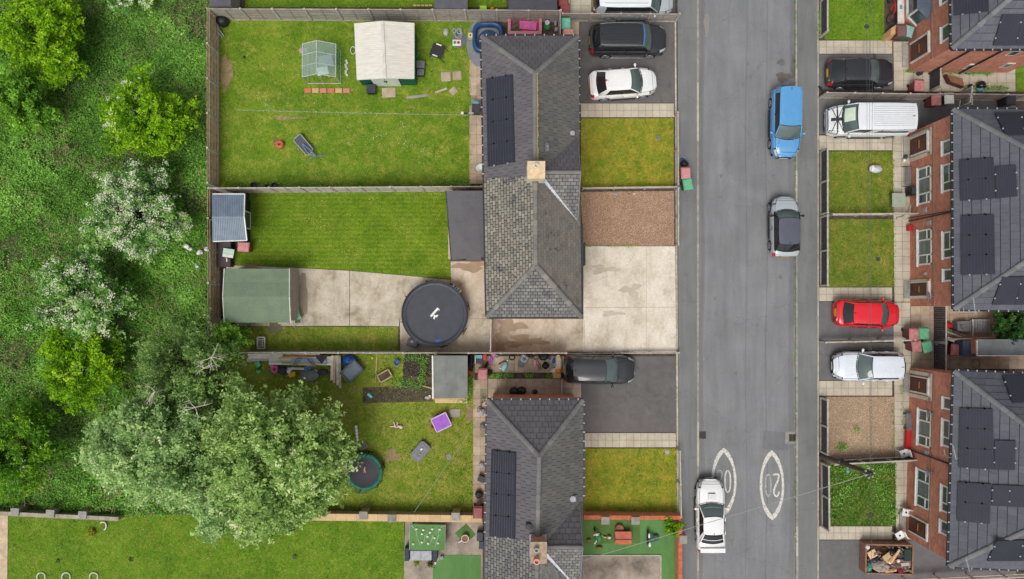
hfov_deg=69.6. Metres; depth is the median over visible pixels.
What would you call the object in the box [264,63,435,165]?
daisies
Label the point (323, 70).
plastic tray
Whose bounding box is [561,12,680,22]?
garden fence
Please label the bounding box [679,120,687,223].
tarmac patch
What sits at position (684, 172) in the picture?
wheelie bin
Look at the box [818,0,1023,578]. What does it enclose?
soil ground
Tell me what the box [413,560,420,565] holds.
potted plant
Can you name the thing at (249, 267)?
bare earth
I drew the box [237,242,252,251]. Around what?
wheelie bin
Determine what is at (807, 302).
pavement
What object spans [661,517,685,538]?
shrub
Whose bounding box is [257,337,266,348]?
plastic chair
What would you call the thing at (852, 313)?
parked car
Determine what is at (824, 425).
garden fence
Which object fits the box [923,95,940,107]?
wheelie bin
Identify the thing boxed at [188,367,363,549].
tree
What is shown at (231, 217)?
garden shed
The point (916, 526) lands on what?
door
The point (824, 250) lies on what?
garden fence
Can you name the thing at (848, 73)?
parked car
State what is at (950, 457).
tv aerial
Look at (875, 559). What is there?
cloth
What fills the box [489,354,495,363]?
toy scooter
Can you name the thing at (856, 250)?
lawn
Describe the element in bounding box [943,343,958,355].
wheelie bin
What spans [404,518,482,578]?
concrete yard
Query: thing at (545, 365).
rubbish bag
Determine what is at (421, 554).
garden sofa
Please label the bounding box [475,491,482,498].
garden clutter
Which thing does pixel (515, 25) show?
fir branch
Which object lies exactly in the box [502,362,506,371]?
baby swing
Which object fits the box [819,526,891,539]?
paving
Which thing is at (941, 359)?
side gate
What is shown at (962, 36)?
brick house
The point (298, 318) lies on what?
wheelbarrow
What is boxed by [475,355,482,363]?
storage tub
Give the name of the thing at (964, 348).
plastic store
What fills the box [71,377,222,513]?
tree
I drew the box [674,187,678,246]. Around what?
garden fence
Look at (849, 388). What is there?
paving
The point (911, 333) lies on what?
wheelie bin
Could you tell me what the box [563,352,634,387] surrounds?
parked car
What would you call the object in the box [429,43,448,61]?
folding chair
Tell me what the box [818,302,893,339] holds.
driveway
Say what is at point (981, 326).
bed frame
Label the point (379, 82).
door
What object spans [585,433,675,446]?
paving
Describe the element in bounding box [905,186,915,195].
meter cabinet
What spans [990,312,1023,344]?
bush
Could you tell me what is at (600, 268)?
damp patch
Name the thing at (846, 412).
gravel bed
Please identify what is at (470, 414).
bare earth
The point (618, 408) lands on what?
driveway
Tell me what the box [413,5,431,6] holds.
pallet
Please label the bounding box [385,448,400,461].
bare earth
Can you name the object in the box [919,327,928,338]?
wheelie bin
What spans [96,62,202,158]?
bushy tree
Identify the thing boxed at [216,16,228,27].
compost bin
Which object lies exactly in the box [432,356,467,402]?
garden shed
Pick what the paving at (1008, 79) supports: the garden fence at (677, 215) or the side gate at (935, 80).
the side gate at (935, 80)
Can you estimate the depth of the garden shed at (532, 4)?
44.40 m
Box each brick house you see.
[480,34,580,221]
[482,174,585,318]
[484,394,584,578]
[484,537,582,578]
[899,367,1023,570]
[902,0,1023,74]
[903,107,1023,311]
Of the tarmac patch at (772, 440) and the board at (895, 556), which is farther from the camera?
the tarmac patch at (772, 440)
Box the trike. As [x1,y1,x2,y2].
[587,528,602,548]
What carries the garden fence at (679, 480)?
on the pavement at (687, 257)
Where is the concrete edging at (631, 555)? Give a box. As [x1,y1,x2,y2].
[583,555,660,578]
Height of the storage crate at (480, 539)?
0.600 m
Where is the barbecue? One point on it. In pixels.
(411, 342)
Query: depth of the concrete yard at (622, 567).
45.58 m
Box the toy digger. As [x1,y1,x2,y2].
[286,372,295,377]
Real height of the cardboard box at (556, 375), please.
0.310 m
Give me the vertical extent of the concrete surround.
0.010 m
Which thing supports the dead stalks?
on the scrub ground at (10, 245)
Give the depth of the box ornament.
45.16 m
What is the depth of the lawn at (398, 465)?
45.78 m
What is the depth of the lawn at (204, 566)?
45.62 m
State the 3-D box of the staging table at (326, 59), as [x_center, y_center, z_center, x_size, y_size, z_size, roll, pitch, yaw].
[-11.550,-14.148,45.928,0.900,0.825,0.700,-11,89,0]
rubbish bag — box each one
[509,387,517,393]
[517,386,525,393]
[542,362,549,368]
[680,160,688,166]
[887,549,894,555]
[976,81,985,88]
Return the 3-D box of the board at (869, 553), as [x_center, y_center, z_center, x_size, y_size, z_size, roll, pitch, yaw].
[21.934,16.108,44.809,0.500,0.060,0.450,-29,89,-1]
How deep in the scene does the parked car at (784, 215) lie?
44.96 m
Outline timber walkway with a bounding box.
[0,516,7,578]
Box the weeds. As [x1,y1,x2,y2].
[220,1,1010,576]
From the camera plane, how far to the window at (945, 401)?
41.98 m
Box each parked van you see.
[592,0,672,20]
[824,100,917,138]
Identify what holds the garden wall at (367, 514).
on the lawn at (398, 465)
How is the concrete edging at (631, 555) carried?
on the concrete yard at (622, 567)
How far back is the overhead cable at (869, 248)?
39.26 m
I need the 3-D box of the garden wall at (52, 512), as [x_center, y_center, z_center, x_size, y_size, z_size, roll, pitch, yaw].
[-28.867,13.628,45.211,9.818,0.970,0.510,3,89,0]
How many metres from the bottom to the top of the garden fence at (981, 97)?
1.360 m
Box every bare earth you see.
[220,54,232,92]
[239,264,262,268]
[268,323,282,333]
[273,116,305,119]
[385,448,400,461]
[466,402,472,423]
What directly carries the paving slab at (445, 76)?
on the lawn at (428, 107)
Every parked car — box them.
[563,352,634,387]
[588,63,655,101]
[589,19,665,58]
[694,477,729,552]
[767,197,804,256]
[768,85,805,158]
[825,53,893,89]
[830,348,905,384]
[832,297,898,330]
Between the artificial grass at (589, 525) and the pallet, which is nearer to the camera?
the artificial grass at (589, 525)
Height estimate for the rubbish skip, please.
0.805 m
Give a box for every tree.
[0,0,89,90]
[0,64,64,136]
[0,393,70,504]
[22,239,142,354]
[36,322,129,415]
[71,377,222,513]
[76,158,192,268]
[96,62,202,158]
[105,0,153,15]
[130,303,250,414]
[177,438,265,547]
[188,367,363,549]
[208,319,254,361]
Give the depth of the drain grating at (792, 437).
45.87 m
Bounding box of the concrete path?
[400,319,582,351]
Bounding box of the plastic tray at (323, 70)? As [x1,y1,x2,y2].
[317,66,329,77]
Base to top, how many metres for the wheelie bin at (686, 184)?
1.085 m
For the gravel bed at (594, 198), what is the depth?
46.10 m
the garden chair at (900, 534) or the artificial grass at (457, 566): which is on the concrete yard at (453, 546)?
the artificial grass at (457, 566)
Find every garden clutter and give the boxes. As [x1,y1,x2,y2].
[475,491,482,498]
[477,474,484,482]
[479,409,484,414]
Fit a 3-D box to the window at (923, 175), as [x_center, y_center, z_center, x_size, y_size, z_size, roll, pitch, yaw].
[24.890,-6.298,44.499,0.130,1.438,2.362,0,89,0]
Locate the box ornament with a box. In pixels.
[615,524,631,543]
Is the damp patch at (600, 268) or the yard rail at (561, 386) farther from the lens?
the damp patch at (600, 268)
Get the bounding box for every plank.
[406,94,428,98]
[435,87,446,93]
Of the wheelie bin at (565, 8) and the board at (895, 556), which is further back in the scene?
the wheelie bin at (565, 8)
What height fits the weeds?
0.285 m
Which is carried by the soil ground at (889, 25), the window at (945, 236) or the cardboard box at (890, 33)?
the cardboard box at (890, 33)
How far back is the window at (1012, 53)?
42.64 m
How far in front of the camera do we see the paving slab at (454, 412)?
45.77 m
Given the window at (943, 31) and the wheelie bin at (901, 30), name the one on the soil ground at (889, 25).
the wheelie bin at (901, 30)
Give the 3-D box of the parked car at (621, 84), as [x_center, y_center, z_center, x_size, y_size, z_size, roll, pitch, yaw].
[6.867,-12.778,45.488,4.180,1.633,2.189,-4,89,0]
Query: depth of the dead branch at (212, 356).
39.60 m
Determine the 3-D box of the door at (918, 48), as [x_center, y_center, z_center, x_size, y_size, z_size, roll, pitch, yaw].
[24.933,-14.767,45.012,0.085,2.042,1.095,0,89,0]
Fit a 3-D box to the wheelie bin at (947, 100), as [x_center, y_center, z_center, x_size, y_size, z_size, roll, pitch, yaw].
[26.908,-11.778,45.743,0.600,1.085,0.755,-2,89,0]
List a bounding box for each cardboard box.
[552,369,560,377]
[882,25,896,41]
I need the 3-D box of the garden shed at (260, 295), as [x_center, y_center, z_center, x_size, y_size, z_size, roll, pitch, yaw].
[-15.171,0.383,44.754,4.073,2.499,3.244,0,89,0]
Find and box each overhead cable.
[582,474,868,560]
[867,225,870,470]
[869,42,870,404]
[871,14,873,386]
[871,476,871,578]
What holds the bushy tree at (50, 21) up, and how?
on the scrub ground at (10, 245)
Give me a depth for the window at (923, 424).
44.12 m
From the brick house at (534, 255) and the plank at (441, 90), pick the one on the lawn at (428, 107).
the plank at (441, 90)
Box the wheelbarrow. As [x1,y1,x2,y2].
[293,307,303,326]
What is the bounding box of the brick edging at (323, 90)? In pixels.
[304,88,349,92]
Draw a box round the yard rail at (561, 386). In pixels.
[561,378,562,394]
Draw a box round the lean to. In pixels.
[445,191,483,260]
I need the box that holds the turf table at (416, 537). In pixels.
[409,522,445,549]
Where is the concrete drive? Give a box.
[583,246,675,351]
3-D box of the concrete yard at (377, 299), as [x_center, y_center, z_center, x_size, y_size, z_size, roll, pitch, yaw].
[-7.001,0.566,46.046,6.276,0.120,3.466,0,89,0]
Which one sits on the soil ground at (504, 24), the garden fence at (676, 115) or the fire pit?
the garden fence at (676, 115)
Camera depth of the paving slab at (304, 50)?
46.30 m
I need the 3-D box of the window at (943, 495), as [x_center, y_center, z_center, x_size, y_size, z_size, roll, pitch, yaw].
[24.477,11.852,41.607,0.130,0.868,1.600,2,89,0]
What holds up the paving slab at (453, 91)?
on the lawn at (428, 107)
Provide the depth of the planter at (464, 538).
45.37 m
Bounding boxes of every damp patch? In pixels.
[299,273,307,316]
[450,261,483,272]
[495,332,509,350]
[498,319,528,333]
[509,334,549,347]
[591,264,619,274]
[603,310,625,316]
[618,283,642,299]
[776,72,792,82]
[777,59,784,65]
[791,54,794,77]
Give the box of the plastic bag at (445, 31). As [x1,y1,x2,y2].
[443,28,448,35]
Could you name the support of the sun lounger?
on the lawn at (428, 107)
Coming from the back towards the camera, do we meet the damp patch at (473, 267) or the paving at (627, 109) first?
the paving at (627, 109)
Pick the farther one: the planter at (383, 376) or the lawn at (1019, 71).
the lawn at (1019, 71)
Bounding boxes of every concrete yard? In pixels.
[226,266,348,325]
[350,271,449,325]
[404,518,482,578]
[451,261,486,318]
[583,556,659,578]
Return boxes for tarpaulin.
[341,354,358,365]
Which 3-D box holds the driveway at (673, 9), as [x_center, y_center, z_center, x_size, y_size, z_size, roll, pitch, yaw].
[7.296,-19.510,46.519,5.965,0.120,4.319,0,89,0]
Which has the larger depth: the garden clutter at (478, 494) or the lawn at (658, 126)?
the lawn at (658, 126)
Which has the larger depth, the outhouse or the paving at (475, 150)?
the paving at (475, 150)
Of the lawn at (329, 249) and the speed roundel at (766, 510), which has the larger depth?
the lawn at (329, 249)
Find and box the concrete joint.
[493,247,654,350]
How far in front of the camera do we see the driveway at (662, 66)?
46.33 m
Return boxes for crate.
[367,84,376,94]
[472,100,479,114]
[477,530,483,548]
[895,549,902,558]
[901,547,910,560]
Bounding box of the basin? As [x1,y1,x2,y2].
[476,163,481,170]
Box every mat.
[300,370,318,380]
[453,32,465,47]
[455,524,474,543]
[466,22,498,65]
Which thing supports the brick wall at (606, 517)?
on the soil ground at (504, 24)
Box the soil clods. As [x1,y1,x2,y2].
[365,354,433,400]
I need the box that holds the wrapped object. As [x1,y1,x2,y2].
[869,165,881,172]
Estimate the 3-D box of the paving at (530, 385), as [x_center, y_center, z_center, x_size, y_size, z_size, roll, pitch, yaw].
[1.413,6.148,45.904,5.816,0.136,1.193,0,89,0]
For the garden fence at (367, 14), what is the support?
on the lawn at (428, 107)
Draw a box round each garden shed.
[209,0,239,7]
[212,193,250,241]
[222,268,298,322]
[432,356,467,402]
[434,0,467,8]
[508,0,556,9]
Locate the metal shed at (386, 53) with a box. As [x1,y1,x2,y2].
[354,21,416,85]
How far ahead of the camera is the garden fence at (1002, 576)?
45.07 m
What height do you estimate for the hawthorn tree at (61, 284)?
4.628 m
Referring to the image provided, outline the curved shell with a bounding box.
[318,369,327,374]
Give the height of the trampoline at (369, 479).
1.416 m
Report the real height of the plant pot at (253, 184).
0.352 m
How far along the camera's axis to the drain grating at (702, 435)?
45.87 m
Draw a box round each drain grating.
[699,432,705,438]
[789,434,795,440]
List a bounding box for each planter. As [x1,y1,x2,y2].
[376,369,392,382]
[458,534,468,542]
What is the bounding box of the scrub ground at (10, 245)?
[0,0,215,513]
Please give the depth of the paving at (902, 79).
46.30 m
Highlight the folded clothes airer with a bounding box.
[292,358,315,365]
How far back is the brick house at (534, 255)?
40.23 m
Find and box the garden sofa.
[405,545,437,560]
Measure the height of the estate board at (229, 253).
0.542 m
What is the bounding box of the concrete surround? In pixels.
[785,432,794,443]
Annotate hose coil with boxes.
[452,28,462,38]
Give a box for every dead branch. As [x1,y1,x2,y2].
[142,382,173,404]
[177,394,212,424]
[194,360,220,373]
[200,343,227,369]
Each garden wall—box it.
[0,504,125,520]
[307,507,481,522]
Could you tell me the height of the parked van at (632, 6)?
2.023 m
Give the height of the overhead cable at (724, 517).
1.134 m
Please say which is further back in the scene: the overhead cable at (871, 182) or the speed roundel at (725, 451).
the speed roundel at (725, 451)
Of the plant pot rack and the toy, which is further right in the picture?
the toy
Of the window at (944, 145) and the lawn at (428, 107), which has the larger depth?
the lawn at (428, 107)
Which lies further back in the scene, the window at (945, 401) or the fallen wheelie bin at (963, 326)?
the fallen wheelie bin at (963, 326)
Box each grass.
[433,555,480,578]
[583,518,639,543]
[583,520,674,578]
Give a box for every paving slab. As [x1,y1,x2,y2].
[299,47,306,53]
[382,88,395,97]
[441,72,450,81]
[449,86,457,94]
[450,409,459,416]
[452,71,461,79]
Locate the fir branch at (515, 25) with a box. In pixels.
[511,19,520,30]
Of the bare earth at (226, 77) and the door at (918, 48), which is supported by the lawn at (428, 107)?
the bare earth at (226, 77)
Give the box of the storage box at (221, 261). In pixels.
[217,242,233,266]
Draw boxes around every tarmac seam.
[699,0,704,578]
[745,34,747,578]
[765,0,767,578]
[788,0,794,578]
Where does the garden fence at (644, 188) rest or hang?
on the soil ground at (504, 24)
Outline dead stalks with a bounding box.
[0,0,214,517]
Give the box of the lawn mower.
[943,322,967,334]
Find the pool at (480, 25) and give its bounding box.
[472,22,503,53]
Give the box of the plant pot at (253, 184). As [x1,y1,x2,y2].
[250,182,257,186]
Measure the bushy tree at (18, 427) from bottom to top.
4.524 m
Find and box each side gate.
[490,319,492,351]
[928,67,941,92]
[933,306,946,342]
[933,342,946,369]
[960,87,972,106]
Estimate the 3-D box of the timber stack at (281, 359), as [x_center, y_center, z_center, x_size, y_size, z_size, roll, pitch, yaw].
[-13.709,4.471,45.368,5.360,0.330,1.016,0,89,0]
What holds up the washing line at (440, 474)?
attached to the garden wall at (367, 514)
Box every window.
[906,0,925,26]
[914,467,929,510]
[916,165,930,205]
[916,228,931,266]
[916,407,931,448]
[938,518,946,535]
[939,0,947,6]
[939,23,948,43]
[939,483,947,512]
[940,139,949,156]
[940,163,949,193]
[940,417,949,447]
[941,231,950,259]
[941,268,950,281]
[941,396,949,410]
[962,64,976,68]
[999,63,1015,67]
[1005,51,1021,55]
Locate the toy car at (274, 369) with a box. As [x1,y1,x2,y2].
[270,365,277,373]
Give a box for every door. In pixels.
[245,211,250,229]
[371,79,387,85]
[385,79,400,85]
[909,516,925,538]
[910,35,926,60]
[910,133,925,154]
[910,282,925,295]
[910,376,926,392]
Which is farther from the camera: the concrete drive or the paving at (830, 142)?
the paving at (830, 142)
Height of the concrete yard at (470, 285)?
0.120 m
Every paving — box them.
[469,60,481,183]
[473,380,486,512]
[475,356,563,372]
[488,378,580,397]
[561,22,578,34]
[568,0,590,12]
[581,103,673,116]
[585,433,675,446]
[819,40,891,53]
[819,135,891,149]
[819,287,891,300]
[819,381,891,395]
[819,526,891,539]
[892,136,909,301]
[893,42,912,90]
[893,302,910,539]
[911,306,1023,368]
[913,69,1015,91]
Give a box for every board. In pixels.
[222,248,233,267]
[518,361,523,366]
[867,549,877,558]
[882,552,896,562]
[890,549,899,562]
[893,0,903,26]
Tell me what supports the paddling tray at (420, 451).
on the lawn at (398, 465)
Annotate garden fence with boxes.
[206,7,219,187]
[207,7,561,21]
[207,185,482,192]
[207,187,220,342]
[239,350,566,353]
[558,10,560,33]
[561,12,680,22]
[567,352,679,353]
[582,186,678,190]
[674,111,678,185]
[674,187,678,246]
[676,448,681,517]
[819,0,828,37]
[819,91,938,99]
[819,147,828,215]
[819,214,828,286]
[819,339,915,342]
[819,397,828,455]
[820,462,830,531]
[827,456,916,465]
[829,213,918,216]
[901,571,1023,578]
[938,93,1023,100]
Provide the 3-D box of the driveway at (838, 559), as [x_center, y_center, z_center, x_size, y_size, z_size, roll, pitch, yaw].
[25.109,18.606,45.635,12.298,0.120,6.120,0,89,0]
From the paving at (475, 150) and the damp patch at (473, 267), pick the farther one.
the paving at (475, 150)
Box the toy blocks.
[355,425,358,441]
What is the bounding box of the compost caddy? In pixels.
[416,61,424,76]
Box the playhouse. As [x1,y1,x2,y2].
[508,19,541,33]
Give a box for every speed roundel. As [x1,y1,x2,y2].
[712,448,735,513]
[760,450,783,519]
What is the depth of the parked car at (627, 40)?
44.91 m
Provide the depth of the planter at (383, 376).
45.61 m
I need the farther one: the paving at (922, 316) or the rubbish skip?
the paving at (922, 316)
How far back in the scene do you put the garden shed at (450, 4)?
44.40 m
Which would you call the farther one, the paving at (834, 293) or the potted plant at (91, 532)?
the paving at (834, 293)
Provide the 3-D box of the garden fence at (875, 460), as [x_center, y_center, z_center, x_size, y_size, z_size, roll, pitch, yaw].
[22.221,10.500,45.204,5.295,1.170,0.122,-3,89,0]
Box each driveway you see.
[580,22,674,102]
[582,356,676,431]
[591,0,674,12]
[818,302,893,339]
[819,54,892,89]
[819,98,1015,133]
[819,343,893,379]
[819,540,1015,578]
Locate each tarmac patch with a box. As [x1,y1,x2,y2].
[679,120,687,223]
[682,460,689,578]
[763,431,787,450]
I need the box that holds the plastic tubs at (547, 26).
[544,19,549,30]
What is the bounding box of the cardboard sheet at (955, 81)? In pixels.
[943,74,963,88]
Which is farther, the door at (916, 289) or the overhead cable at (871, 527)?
the door at (916, 289)
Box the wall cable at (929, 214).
[908,210,950,217]
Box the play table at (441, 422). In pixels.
[431,412,451,432]
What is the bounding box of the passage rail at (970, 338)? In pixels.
[944,337,995,339]
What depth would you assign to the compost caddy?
45.88 m
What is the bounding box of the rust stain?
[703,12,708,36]
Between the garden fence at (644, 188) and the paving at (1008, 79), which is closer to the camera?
the garden fence at (644, 188)
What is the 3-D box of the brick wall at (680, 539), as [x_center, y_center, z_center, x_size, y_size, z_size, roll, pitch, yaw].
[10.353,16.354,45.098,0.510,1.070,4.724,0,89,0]
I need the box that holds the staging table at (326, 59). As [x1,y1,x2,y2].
[317,54,333,68]
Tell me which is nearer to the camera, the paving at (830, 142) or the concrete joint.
the concrete joint
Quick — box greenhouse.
[302,40,340,83]
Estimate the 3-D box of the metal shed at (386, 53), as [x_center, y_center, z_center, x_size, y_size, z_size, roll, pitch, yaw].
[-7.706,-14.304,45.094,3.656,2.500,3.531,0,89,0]
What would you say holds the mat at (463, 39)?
on the lawn at (428, 107)
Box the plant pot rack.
[344,60,347,75]
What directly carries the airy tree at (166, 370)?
on the scrub ground at (10, 245)
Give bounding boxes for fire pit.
[275,140,283,148]
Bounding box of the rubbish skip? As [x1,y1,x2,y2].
[859,540,913,574]
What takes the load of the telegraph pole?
on the soil ground at (889, 25)
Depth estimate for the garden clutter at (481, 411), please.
45.50 m
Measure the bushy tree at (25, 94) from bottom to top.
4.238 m
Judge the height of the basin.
0.200 m
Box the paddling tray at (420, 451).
[410,441,430,461]
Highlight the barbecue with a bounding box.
[406,338,417,348]
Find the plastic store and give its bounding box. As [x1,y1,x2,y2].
[949,340,976,356]
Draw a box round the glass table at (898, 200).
[889,193,905,206]
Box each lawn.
[8,514,403,578]
[216,354,474,511]
[219,20,471,187]
[229,327,398,350]
[235,192,450,278]
[245,0,506,7]
[581,118,673,187]
[583,448,677,511]
[824,0,883,39]
[825,151,894,214]
[826,219,895,286]
[827,462,895,525]
[1015,65,1023,91]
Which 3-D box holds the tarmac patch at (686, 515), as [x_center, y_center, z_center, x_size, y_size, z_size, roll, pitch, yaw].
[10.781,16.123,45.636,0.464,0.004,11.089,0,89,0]
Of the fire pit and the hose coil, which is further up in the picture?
the hose coil
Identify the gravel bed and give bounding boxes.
[827,397,894,458]
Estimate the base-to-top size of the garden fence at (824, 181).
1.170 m
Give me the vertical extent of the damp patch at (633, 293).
0.004 m
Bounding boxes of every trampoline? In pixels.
[345,450,384,493]
[401,280,469,347]
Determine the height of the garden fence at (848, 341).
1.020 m
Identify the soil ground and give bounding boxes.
[216,0,676,578]
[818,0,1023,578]
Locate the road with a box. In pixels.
[698,0,796,578]
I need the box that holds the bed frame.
[971,319,993,336]
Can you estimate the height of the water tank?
0.300 m
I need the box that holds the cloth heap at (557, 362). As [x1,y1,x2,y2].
[551,354,561,372]
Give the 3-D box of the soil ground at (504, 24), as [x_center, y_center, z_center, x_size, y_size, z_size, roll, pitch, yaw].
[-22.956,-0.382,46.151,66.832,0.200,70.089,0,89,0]
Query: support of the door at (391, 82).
in the metal shed at (386, 53)
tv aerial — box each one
[940,445,956,459]
[958,297,976,313]
[959,85,972,106]
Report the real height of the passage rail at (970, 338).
0.080 m
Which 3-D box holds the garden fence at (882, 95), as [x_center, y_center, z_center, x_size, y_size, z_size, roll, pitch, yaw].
[22.709,-12.006,45.671,6.876,1.260,0.111,1,89,0]
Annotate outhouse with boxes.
[961,339,1023,355]
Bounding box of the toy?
[390,422,402,428]
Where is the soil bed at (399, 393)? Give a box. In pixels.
[363,356,432,402]
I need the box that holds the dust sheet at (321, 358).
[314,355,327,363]
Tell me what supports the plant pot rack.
on the lawn at (428, 107)
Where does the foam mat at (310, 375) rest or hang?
on the lawn at (398, 465)
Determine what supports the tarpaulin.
on the lawn at (398, 465)
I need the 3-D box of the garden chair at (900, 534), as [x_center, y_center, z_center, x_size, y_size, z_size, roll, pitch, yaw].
[23.834,15.117,45.254,0.525,0.824,0.520,-29,89,-1]
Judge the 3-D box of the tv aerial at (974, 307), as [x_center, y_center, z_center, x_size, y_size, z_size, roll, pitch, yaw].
[25.042,0.905,40.530,0.297,1.519,0.916,0,89,0]
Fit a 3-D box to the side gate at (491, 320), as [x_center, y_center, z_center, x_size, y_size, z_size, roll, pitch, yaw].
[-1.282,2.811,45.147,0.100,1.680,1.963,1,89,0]
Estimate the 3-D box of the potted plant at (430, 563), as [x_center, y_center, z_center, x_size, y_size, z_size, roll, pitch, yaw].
[-5.014,16.891,45.408,0.668,0.426,0.582,0,89,0]
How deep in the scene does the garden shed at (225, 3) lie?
44.61 m
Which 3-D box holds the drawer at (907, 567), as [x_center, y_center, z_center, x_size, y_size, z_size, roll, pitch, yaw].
[23.485,16.863,44.891,1.300,0.200,0.300,7,89,0]
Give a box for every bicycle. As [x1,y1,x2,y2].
[647,530,658,546]
[886,0,895,22]
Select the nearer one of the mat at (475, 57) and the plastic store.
the plastic store
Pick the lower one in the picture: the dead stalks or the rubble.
the rubble
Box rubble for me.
[864,544,911,572]
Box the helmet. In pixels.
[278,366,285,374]
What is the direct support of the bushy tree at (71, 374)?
on the scrub ground at (10, 245)
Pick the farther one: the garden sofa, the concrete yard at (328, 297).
the concrete yard at (328, 297)
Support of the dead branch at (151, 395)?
attached to the airy tree at (166, 370)
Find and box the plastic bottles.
[553,20,557,31]
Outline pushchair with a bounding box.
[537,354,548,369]
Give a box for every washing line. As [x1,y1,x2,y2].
[255,110,440,114]
[414,435,467,511]
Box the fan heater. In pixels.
[519,354,529,363]
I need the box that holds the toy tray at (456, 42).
[453,40,460,45]
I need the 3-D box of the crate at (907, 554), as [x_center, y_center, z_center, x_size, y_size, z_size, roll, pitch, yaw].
[24.049,16.158,44.907,0.420,0.400,0.700,0,89,0]
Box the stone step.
[896,204,910,219]
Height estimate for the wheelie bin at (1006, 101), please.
1.085 m
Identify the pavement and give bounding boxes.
[675,0,698,578]
[795,0,818,578]
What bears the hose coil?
on the mat at (463, 39)
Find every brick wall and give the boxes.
[583,511,680,524]
[675,519,686,578]
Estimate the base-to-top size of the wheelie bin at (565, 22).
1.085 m
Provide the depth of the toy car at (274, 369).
45.49 m
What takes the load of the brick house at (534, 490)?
on the soil ground at (504, 24)
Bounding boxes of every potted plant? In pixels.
[86,528,95,536]
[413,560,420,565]
[426,560,435,567]
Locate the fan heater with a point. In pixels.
(524, 358)
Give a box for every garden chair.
[891,528,908,540]
[896,447,911,457]
[899,506,912,516]
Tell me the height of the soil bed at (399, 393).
0.120 m
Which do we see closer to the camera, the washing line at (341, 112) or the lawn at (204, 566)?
the washing line at (341, 112)
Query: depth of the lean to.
43.47 m
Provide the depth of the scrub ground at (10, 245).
46.14 m
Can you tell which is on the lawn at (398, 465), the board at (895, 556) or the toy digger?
the toy digger
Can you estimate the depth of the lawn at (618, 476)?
45.72 m
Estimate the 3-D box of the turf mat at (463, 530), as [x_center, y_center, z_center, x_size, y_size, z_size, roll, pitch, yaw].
[-2.893,15.159,45.631,0.900,0.020,0.900,-41,89,-1]
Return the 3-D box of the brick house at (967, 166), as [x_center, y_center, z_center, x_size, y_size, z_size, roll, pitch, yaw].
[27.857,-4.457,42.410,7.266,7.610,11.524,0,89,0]
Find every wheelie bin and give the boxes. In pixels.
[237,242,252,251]
[473,503,482,517]
[478,368,487,379]
[558,0,567,8]
[559,2,569,12]
[561,17,570,31]
[562,29,573,33]
[679,166,690,178]
[679,178,693,190]
[891,24,906,39]
[898,24,914,40]
[901,327,918,339]
[903,339,921,352]
[907,79,923,92]
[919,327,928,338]
[921,340,932,353]
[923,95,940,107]
[941,92,953,105]
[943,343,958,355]
[952,320,970,332]
[997,93,1015,106]
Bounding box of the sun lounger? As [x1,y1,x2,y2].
[293,134,325,160]
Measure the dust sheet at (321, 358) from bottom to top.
0.030 m
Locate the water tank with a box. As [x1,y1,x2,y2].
[340,359,364,383]
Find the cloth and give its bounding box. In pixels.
[869,557,878,562]
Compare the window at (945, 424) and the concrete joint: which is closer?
the window at (945, 424)
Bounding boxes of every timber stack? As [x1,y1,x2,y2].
[247,354,331,369]
[330,356,341,387]
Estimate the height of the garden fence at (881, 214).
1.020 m
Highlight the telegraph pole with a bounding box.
[819,453,874,478]
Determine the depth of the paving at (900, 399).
45.81 m
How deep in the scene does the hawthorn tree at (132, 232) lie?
43.24 m
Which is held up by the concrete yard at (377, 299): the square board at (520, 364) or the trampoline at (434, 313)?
the trampoline at (434, 313)

